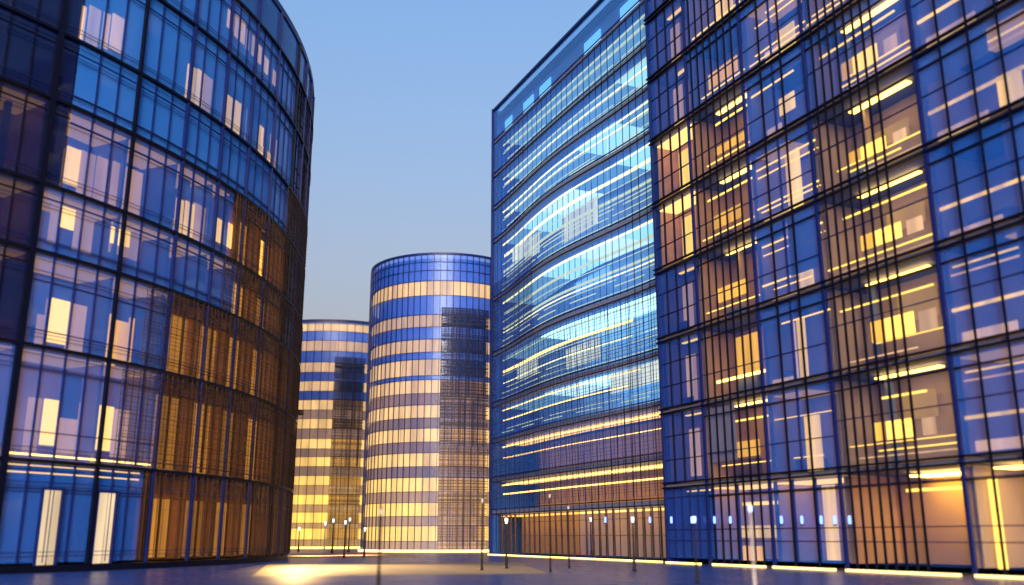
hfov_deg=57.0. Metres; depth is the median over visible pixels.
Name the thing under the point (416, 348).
window
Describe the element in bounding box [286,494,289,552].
window
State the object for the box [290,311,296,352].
window
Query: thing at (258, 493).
window
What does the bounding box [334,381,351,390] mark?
window
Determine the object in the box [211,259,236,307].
window
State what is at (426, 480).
window
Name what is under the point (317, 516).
window
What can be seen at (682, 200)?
window
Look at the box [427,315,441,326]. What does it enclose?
window
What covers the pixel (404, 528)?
window
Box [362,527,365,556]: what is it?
street lamp
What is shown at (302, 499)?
window
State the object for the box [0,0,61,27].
window
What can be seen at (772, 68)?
window
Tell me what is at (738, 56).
window
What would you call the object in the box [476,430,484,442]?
window
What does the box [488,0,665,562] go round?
glass office slab
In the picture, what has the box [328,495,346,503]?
window
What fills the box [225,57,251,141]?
window
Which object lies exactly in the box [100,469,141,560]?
window
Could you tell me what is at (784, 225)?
window
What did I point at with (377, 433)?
window
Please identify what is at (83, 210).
window
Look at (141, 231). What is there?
window
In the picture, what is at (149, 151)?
window
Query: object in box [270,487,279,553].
window
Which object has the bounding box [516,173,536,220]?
window
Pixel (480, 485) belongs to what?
window
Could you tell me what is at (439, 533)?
window
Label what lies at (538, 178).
window
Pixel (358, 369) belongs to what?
window
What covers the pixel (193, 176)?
window
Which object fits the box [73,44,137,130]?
window
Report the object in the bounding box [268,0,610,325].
sky
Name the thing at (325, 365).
window
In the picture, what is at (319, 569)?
path
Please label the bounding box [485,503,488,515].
window
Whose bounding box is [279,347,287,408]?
window
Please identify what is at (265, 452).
window
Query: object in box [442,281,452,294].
window
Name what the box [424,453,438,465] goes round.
window
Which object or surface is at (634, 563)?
street lamp
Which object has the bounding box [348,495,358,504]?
window
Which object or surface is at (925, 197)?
window
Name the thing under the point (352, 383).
window
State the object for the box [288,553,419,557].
path
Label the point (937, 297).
window
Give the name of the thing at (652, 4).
window
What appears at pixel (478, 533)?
window
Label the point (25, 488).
window
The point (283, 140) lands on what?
window
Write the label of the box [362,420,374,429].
window
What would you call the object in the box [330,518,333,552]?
street lamp
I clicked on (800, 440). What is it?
window
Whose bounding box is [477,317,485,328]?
window
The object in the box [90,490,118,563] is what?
door
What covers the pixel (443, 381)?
window
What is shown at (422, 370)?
window
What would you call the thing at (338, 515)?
window
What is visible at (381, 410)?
window
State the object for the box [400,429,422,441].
window
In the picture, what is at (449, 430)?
window
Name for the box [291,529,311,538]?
window
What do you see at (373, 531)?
window
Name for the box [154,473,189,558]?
window
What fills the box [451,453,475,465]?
window
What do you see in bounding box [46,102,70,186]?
window
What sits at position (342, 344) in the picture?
window
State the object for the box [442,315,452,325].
window
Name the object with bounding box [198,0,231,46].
window
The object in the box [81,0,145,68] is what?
window
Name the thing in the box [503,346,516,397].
window
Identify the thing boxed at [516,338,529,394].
window
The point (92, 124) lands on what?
window
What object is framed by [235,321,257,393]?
window
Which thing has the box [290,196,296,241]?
window
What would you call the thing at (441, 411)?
window
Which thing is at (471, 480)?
window
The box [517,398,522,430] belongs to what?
window
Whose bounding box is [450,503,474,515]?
window
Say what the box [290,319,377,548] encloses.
glass tower
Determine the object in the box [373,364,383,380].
window
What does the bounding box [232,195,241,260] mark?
window
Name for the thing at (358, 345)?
window
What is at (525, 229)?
window
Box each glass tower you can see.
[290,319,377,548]
[358,252,490,552]
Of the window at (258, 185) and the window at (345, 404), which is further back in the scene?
the window at (345, 404)
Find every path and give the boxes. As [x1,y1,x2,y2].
[253,562,547,575]
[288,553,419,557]
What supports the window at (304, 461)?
in the glass tower at (328, 481)
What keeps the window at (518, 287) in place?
in the glass office slab
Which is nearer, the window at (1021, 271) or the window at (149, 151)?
the window at (1021, 271)
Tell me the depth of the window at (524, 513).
84.15 m
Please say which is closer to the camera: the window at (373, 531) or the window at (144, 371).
the window at (144, 371)
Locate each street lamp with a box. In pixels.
[322,521,325,552]
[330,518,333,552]
[342,520,346,557]
[347,517,350,551]
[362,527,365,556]
[376,508,382,584]
[480,498,483,569]
[504,517,508,567]
[548,493,551,571]
[567,505,570,567]
[589,517,592,557]
[631,516,636,570]
[692,516,699,582]
[749,505,755,584]
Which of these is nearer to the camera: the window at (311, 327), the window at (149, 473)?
the window at (149, 473)
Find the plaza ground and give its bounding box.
[0,549,1023,584]
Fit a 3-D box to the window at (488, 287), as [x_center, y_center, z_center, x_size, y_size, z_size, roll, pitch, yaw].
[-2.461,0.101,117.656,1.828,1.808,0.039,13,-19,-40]
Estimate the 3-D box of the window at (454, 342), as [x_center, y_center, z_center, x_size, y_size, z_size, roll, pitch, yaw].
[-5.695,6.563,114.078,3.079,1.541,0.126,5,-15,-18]
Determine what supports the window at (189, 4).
in the round office building
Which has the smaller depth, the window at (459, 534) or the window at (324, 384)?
the window at (459, 534)
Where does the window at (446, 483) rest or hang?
in the round glass tower at (426, 462)
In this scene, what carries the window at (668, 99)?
in the gridded office block
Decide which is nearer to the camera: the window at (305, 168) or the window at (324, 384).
the window at (305, 168)
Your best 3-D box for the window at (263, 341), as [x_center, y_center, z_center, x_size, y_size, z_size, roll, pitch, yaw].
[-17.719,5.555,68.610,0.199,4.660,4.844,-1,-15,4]
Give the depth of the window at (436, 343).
113.57 m
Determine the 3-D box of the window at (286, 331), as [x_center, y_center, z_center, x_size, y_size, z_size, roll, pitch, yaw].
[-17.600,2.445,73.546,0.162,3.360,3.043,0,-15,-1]
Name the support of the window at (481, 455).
in the round glass tower at (426, 462)
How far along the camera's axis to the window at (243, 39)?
66.53 m
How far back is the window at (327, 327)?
150.23 m
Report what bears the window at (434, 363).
in the round glass tower at (426, 462)
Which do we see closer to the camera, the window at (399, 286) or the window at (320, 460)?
the window at (399, 286)
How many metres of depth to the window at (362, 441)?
147.36 m
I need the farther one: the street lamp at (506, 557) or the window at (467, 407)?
the window at (467, 407)
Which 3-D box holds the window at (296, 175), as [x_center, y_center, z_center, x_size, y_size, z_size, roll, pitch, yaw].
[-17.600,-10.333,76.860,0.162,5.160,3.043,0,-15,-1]
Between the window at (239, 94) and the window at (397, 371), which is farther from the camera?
the window at (397, 371)
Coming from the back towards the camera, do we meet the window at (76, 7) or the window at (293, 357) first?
the window at (293, 357)
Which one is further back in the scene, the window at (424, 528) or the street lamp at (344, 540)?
the window at (424, 528)
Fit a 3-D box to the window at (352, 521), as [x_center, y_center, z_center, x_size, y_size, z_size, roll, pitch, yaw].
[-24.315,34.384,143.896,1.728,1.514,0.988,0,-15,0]
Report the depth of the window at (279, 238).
70.48 m
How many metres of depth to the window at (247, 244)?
66.31 m
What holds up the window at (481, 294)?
in the round glass tower at (426, 462)
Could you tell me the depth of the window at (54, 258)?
49.78 m
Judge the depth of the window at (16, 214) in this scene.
47.85 m
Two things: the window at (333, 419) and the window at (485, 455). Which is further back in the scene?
the window at (333, 419)
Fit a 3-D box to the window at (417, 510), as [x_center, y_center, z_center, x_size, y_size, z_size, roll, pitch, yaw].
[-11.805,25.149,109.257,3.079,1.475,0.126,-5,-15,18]
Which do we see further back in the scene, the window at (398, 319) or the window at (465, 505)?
the window at (398, 319)
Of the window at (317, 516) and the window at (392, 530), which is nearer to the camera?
the window at (392, 530)
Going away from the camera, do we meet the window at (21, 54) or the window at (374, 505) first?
the window at (21, 54)
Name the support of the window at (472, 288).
in the round glass tower at (426, 462)
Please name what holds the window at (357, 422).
in the glass tower at (328, 481)
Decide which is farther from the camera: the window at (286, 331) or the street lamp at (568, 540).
the window at (286, 331)
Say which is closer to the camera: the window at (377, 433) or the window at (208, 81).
the window at (208, 81)
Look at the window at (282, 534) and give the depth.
72.97 m
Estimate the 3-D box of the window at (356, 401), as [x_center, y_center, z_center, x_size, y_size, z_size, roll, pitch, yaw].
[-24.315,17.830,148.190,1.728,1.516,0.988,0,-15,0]
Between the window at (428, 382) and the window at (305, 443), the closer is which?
the window at (428, 382)
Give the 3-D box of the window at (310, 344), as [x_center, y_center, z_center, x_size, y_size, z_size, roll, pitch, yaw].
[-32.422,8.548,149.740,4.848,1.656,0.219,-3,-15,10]
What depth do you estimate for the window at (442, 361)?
112.96 m
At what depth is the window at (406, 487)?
109.92 m
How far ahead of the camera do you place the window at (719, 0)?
66.04 m
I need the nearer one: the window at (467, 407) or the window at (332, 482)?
the window at (467, 407)
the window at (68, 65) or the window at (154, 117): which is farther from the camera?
the window at (154, 117)
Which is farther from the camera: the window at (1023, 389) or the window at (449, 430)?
the window at (449, 430)
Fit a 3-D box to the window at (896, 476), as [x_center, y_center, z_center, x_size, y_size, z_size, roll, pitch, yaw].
[18.833,10.880,45.530,0.150,4.460,7.540,6,-16,-23]
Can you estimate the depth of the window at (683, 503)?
61.64 m
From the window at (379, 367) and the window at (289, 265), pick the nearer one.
the window at (289, 265)
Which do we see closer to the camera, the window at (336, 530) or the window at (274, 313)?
the window at (274, 313)
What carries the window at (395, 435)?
in the round glass tower at (426, 462)
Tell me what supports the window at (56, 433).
in the round office building
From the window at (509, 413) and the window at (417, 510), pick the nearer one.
the window at (509, 413)
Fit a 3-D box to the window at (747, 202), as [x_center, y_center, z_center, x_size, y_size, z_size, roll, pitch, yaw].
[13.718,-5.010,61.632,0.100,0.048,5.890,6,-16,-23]
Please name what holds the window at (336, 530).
in the glass tower at (328, 481)
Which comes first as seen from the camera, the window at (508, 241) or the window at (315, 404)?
the window at (508, 241)
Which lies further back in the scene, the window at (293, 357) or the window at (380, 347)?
the window at (380, 347)
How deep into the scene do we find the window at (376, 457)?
113.95 m
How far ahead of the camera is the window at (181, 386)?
56.07 m
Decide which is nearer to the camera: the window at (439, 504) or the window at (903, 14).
the window at (903, 14)
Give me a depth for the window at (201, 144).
60.76 m
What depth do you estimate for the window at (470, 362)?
113.40 m
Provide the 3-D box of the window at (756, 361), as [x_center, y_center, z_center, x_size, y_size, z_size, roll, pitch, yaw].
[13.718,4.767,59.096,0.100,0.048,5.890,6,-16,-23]
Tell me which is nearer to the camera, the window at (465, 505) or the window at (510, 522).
the window at (510, 522)
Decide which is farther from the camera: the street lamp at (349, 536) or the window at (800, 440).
the street lamp at (349, 536)
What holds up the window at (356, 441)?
in the glass tower at (328, 481)
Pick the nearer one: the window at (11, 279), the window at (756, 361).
the window at (11, 279)
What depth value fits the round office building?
55.70 m
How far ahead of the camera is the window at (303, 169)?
80.32 m
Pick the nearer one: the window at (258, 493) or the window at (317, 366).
the window at (258, 493)
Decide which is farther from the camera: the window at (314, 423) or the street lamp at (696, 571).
the window at (314, 423)
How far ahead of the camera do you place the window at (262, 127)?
68.81 m
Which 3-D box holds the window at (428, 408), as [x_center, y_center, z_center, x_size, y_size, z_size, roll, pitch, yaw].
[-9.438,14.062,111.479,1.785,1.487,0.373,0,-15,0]
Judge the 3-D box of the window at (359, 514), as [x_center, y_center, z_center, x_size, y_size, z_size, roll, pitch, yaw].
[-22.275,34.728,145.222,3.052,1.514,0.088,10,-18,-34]
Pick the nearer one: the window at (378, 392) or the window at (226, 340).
the window at (226, 340)
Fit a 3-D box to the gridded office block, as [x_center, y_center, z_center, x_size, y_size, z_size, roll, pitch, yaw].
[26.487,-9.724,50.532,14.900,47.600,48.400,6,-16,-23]
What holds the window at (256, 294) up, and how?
in the round office building
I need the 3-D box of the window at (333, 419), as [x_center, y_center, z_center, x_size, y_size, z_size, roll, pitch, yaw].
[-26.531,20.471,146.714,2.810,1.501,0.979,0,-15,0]
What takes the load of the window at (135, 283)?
in the round office building
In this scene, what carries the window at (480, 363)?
in the round glass tower at (426, 462)
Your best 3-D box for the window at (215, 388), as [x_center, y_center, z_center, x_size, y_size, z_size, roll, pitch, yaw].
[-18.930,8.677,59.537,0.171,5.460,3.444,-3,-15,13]
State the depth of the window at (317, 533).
142.23 m
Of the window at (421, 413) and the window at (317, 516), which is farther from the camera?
the window at (317, 516)
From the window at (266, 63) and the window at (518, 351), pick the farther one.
the window at (518, 351)
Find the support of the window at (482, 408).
in the round glass tower at (426, 462)
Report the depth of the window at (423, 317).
114.79 m
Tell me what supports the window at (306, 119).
in the round office building
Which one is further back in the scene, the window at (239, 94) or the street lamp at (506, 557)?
the window at (239, 94)
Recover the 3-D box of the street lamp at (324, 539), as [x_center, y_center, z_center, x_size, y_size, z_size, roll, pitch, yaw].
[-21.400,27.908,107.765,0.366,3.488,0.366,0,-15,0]
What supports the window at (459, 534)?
in the round glass tower at (426, 462)
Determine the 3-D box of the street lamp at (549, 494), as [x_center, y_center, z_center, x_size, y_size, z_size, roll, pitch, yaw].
[1.929,12.201,47.992,0.183,3.879,0.183,0,-15,0]
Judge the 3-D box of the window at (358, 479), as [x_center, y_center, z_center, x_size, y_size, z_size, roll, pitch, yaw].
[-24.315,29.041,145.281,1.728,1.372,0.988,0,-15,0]
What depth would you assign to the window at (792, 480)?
51.79 m
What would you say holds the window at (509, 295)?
in the glass office slab
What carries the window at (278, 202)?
in the round office building
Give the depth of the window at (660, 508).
67.06 m
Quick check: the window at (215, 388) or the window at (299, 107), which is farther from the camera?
the window at (299, 107)
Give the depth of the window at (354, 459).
146.07 m
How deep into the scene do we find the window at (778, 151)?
56.54 m
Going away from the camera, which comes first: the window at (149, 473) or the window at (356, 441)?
the window at (149, 473)
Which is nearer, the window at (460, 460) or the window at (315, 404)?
the window at (460, 460)
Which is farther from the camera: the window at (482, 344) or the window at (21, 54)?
the window at (482, 344)
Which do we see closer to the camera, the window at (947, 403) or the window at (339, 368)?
the window at (947, 403)
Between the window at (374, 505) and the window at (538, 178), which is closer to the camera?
the window at (538, 178)
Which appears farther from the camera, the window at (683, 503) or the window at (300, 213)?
the window at (300, 213)
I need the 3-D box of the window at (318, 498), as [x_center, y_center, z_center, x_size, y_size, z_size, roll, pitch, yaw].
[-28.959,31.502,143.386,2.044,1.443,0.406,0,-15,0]
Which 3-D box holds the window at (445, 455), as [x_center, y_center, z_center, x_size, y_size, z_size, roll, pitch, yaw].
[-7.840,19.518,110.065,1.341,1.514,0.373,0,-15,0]
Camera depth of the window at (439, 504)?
108.78 m
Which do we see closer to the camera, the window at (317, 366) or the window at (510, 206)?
the window at (510, 206)
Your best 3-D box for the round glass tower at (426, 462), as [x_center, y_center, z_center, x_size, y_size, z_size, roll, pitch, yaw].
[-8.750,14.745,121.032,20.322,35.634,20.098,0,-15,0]
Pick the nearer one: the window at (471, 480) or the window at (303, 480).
the window at (471, 480)
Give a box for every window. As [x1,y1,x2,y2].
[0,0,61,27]
[0,7,56,93]
[0,80,47,178]
[0,172,36,244]
[0,243,27,338]
[5,462,92,562]
[13,349,104,460]
[26,257,113,352]
[38,192,121,264]
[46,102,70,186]
[57,37,78,102]
[65,0,84,38]
[70,118,129,202]
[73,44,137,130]
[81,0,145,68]
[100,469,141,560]
[103,365,158,465]
[113,281,164,364]
[122,221,172,282]
[134,144,179,223]
[136,77,185,155]
[137,472,150,559]
[143,0,192,97]
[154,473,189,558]
[162,376,197,470]
[165,0,195,20]
[166,295,172,365]
[173,298,204,375]
[174,240,209,297]
[184,168,215,242]
[185,106,220,176]
[191,29,226,120]
[193,477,220,557]
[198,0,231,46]
[200,385,226,474]
[207,309,232,384]
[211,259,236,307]
[219,187,233,252]
[221,130,246,194]
[223,480,246,556]
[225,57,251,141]
[229,393,252,477]
[231,1,256,70]
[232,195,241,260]
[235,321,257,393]
[241,270,261,323]
[245,204,265,273]
[247,151,269,212]
[248,483,269,555]
[251,81,273,161]
[253,401,275,481]
[256,28,277,94]
[259,334,279,402]
[263,285,280,337]
[267,222,285,290]
[270,172,288,232]
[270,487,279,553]
[273,105,292,184]
[274,410,283,484]
[278,55,295,120]
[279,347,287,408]
[280,489,286,553]
[283,301,291,345]
[283,416,290,486]
[286,242,293,299]
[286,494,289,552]
[288,357,293,412]
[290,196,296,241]
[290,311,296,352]
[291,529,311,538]
[292,513,313,522]
[293,134,300,196]
[293,495,314,504]
[294,257,299,308]
[294,476,315,484]
[295,457,316,465]
[296,86,303,133]
[296,419,318,428]
[296,439,317,448]
[298,213,302,253]
[298,400,319,409]
[300,151,305,207]
[300,362,321,371]
[300,381,320,390]
[302,105,308,146]
[302,341,322,350]
[303,168,308,212]
[303,324,323,330]
[313,529,326,538]
[314,513,327,522]
[315,495,327,503]
[316,476,328,484]
[317,457,329,465]
[318,439,330,447]
[319,419,331,427]
[320,400,332,409]
[321,362,334,371]
[321,381,333,390]
[323,341,335,350]
[324,324,336,330]
[327,513,346,522]
[327,529,344,536]
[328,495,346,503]
[329,476,347,484]
[330,457,348,466]
[331,439,349,448]
[332,419,350,428]
[333,400,350,409]
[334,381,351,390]
[335,363,352,372]
[336,341,353,351]
[337,324,354,331]
[347,513,357,522]
[347,529,357,536]
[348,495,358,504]
[349,476,359,485]
[350,440,360,448]
[350,458,359,466]
[351,401,361,410]
[352,383,362,391]
[352,420,361,429]
[354,364,363,373]
[355,325,365,332]
[355,342,364,352]
[358,513,362,522]
[361,440,370,448]
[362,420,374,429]
[365,343,377,352]
[367,527,378,540]
[368,504,378,516]
[369,479,379,492]
[370,455,380,468]
[371,409,382,422]
[371,432,381,445]
[372,384,382,399]
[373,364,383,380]
[374,345,384,358]
[375,321,385,333]
[376,288,386,303]
[378,526,397,540]
[379,503,397,515]
[380,478,398,491]
[381,454,399,467]
[382,407,400,419]
[382,430,399,443]
[383,382,401,395]
[384,361,401,378]
[385,342,402,355]
[386,317,403,330]
[387,284,404,299]
[397,526,421,540]
[398,503,422,515]
[399,478,421,491]
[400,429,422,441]
[400,453,423,466]
[401,405,424,418]
[402,360,425,376]
[402,380,425,393]
[403,340,424,352]
[404,315,426,327]
[405,282,427,296]
[422,526,436,540]
[423,478,437,490]
[423,503,437,515]
[424,429,438,441]
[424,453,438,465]
[425,405,439,417]
[426,360,440,374]
[426,380,439,392]
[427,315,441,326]
[427,340,440,351]
[428,281,441,294]
[438,503,449,515]
[438,526,448,539]
[439,453,449,465]
[439,478,449,490]
[440,405,450,417]
[440,429,450,441]
[441,360,451,374]
[441,380,451,390]
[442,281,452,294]
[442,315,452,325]
[442,340,451,351]
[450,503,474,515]
[450,526,474,539]
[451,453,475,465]
[451,478,475,491]
[452,405,474,417]
[452,429,475,441]
[453,340,476,352]
[453,360,476,375]
[453,380,476,393]
[454,282,477,296]
[454,315,476,327]
[475,526,484,539]
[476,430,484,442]
[476,454,484,466]
[476,478,484,491]
[476,503,484,515]
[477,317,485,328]
[477,341,485,353]
[477,361,485,376]
[477,382,485,393]
[478,284,485,297]
[478,407,484,418]
[485,455,488,466]
[485,479,488,491]
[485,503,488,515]
[485,526,487,540]
[487,285,489,298]
[499,226,515,294]
[499,288,515,347]
[500,192,516,235]
[501,514,518,553]
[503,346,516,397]
[504,163,517,198]
[508,400,516,426]
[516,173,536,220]
[516,209,533,281]
[516,274,533,340]
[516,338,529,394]
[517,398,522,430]
[518,139,539,185]
[520,513,544,554]
[534,165,547,203]
[537,128,551,167]
[545,511,578,555]
[580,509,621,557]
[621,506,664,558]
[647,0,664,15]
[648,0,682,75]
[651,58,685,136]
[654,127,688,196]
[656,194,691,263]
[658,259,696,335]
[661,332,700,407]
[664,408,704,481]
[667,487,708,558]
[685,0,719,29]
[689,56,738,93]
[692,127,743,159]
[695,202,748,228]
[699,279,753,300]
[703,361,758,375]
[707,446,764,453]
[709,484,770,559]
[742,0,797,57]
[747,63,803,130]
[752,139,810,209]
[757,218,817,291]
[763,301,825,378]
[769,388,833,469]
[772,478,842,562]
[807,12,905,75]
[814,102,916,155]
[821,197,927,239]
[829,297,939,328]
[837,403,951,421]
[843,476,968,565]
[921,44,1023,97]
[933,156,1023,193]
[945,271,1023,293]
[957,389,1023,400]
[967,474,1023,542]
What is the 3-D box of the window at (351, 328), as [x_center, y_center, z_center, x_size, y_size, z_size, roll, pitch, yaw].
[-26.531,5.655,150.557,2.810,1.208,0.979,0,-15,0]
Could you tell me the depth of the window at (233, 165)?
64.14 m
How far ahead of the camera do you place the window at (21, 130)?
48.65 m
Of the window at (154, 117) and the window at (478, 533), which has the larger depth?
the window at (478, 533)
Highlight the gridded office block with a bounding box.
[643,0,1023,578]
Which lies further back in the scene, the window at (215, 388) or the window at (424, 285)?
the window at (424, 285)
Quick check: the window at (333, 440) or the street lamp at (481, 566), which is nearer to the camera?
the street lamp at (481, 566)
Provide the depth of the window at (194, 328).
57.76 m
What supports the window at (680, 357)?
in the gridded office block
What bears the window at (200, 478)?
in the round office building
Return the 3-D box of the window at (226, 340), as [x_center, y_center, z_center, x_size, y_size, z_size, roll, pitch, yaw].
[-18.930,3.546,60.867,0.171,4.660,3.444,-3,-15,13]
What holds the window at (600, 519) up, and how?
in the glass office slab
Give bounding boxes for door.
[32,487,64,565]
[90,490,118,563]
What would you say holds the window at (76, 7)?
in the round office building
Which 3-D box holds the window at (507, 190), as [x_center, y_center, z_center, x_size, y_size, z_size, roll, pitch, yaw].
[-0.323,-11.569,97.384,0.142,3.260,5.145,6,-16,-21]
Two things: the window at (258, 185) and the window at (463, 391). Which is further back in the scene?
the window at (463, 391)
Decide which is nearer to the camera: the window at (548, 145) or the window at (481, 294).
the window at (548, 145)
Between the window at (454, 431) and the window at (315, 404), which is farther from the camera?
the window at (315, 404)
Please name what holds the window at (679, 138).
in the gridded office block
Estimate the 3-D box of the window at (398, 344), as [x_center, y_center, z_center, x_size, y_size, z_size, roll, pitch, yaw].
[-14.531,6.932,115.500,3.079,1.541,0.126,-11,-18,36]
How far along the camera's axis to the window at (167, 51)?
58.33 m
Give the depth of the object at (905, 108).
49.91 m
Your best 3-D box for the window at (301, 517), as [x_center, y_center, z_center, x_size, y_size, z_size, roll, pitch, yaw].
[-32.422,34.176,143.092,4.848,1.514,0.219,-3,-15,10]
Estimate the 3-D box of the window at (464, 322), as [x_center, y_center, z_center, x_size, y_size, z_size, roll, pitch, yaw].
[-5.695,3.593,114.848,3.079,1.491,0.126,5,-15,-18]
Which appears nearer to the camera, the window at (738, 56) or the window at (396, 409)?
the window at (738, 56)
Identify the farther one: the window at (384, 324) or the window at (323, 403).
the window at (323, 403)
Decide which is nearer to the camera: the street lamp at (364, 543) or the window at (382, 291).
the street lamp at (364, 543)
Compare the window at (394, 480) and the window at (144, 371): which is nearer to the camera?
the window at (144, 371)
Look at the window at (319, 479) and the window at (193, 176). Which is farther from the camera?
the window at (319, 479)
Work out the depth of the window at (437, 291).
115.38 m
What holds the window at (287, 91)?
in the round office building
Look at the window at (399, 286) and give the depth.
117.14 m
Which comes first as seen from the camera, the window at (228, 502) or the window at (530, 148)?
the window at (228, 502)
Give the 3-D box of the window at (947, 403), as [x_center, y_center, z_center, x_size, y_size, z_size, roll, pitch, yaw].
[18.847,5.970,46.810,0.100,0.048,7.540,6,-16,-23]
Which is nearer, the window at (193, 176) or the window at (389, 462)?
the window at (193, 176)
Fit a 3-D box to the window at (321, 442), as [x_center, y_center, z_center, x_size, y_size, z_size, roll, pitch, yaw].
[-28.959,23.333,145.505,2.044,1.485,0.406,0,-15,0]
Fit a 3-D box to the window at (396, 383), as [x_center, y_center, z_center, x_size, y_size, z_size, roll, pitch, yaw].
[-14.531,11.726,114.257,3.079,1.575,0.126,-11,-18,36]
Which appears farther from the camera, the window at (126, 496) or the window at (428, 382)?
the window at (428, 382)
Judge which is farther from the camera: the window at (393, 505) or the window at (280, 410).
the window at (393, 505)
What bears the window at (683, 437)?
in the gridded office block
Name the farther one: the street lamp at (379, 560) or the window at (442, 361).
the window at (442, 361)
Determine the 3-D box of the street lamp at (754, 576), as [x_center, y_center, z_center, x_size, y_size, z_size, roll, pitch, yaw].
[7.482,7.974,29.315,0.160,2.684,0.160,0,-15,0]
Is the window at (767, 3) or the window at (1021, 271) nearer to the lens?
the window at (1021, 271)
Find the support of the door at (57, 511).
in the round office building
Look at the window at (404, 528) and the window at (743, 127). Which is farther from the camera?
the window at (404, 528)
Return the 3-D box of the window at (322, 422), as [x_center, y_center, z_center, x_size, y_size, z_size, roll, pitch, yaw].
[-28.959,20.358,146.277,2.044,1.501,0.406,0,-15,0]
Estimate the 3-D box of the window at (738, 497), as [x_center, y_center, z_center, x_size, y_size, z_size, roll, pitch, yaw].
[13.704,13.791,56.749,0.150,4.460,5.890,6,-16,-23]
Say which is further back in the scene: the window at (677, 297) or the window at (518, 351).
the window at (518, 351)
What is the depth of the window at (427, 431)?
110.85 m
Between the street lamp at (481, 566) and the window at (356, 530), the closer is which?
the street lamp at (481, 566)
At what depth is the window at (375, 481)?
113.23 m
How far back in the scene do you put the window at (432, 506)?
108.74 m
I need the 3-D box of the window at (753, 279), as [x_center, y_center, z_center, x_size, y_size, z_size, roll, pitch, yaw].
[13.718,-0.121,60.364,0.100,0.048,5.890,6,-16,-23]
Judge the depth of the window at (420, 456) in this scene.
110.61 m
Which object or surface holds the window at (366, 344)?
in the glass tower at (328, 481)
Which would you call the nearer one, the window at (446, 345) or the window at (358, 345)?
the window at (446, 345)
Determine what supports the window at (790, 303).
in the gridded office block
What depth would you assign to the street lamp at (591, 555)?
76.56 m
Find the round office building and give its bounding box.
[0,0,314,573]
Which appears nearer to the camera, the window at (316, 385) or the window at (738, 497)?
the window at (738, 497)
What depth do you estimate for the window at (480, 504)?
110.15 m
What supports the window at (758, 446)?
in the gridded office block
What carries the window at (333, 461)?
in the glass tower at (328, 481)
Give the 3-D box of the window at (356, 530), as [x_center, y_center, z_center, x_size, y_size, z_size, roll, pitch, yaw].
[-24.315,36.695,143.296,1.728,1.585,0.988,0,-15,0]
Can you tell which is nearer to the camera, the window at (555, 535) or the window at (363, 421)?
the window at (555, 535)
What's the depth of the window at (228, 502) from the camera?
61.56 m
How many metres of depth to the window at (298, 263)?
77.94 m
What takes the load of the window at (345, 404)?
in the glass tower at (328, 481)
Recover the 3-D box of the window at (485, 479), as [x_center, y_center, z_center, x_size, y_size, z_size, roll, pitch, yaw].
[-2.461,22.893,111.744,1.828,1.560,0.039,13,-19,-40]
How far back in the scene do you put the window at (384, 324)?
118.10 m
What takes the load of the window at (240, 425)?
in the round office building
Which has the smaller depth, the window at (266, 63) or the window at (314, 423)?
the window at (266, 63)
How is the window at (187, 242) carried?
in the round office building
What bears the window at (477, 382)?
in the round glass tower at (426, 462)
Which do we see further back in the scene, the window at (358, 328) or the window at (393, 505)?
the window at (358, 328)
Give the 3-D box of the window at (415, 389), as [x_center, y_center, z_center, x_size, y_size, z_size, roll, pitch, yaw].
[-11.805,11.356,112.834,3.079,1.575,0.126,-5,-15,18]
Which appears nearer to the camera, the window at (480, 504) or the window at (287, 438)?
the window at (287, 438)
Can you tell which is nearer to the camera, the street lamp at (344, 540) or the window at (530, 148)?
the street lamp at (344, 540)
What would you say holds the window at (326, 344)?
in the glass tower at (328, 481)
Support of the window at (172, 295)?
in the round office building
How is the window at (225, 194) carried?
in the round office building
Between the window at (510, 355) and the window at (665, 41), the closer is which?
the window at (665, 41)
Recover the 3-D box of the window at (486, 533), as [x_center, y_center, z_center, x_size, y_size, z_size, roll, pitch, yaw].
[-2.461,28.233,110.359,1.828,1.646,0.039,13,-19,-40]
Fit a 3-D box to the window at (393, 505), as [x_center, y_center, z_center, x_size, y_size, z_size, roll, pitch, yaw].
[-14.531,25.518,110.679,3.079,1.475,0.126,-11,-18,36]

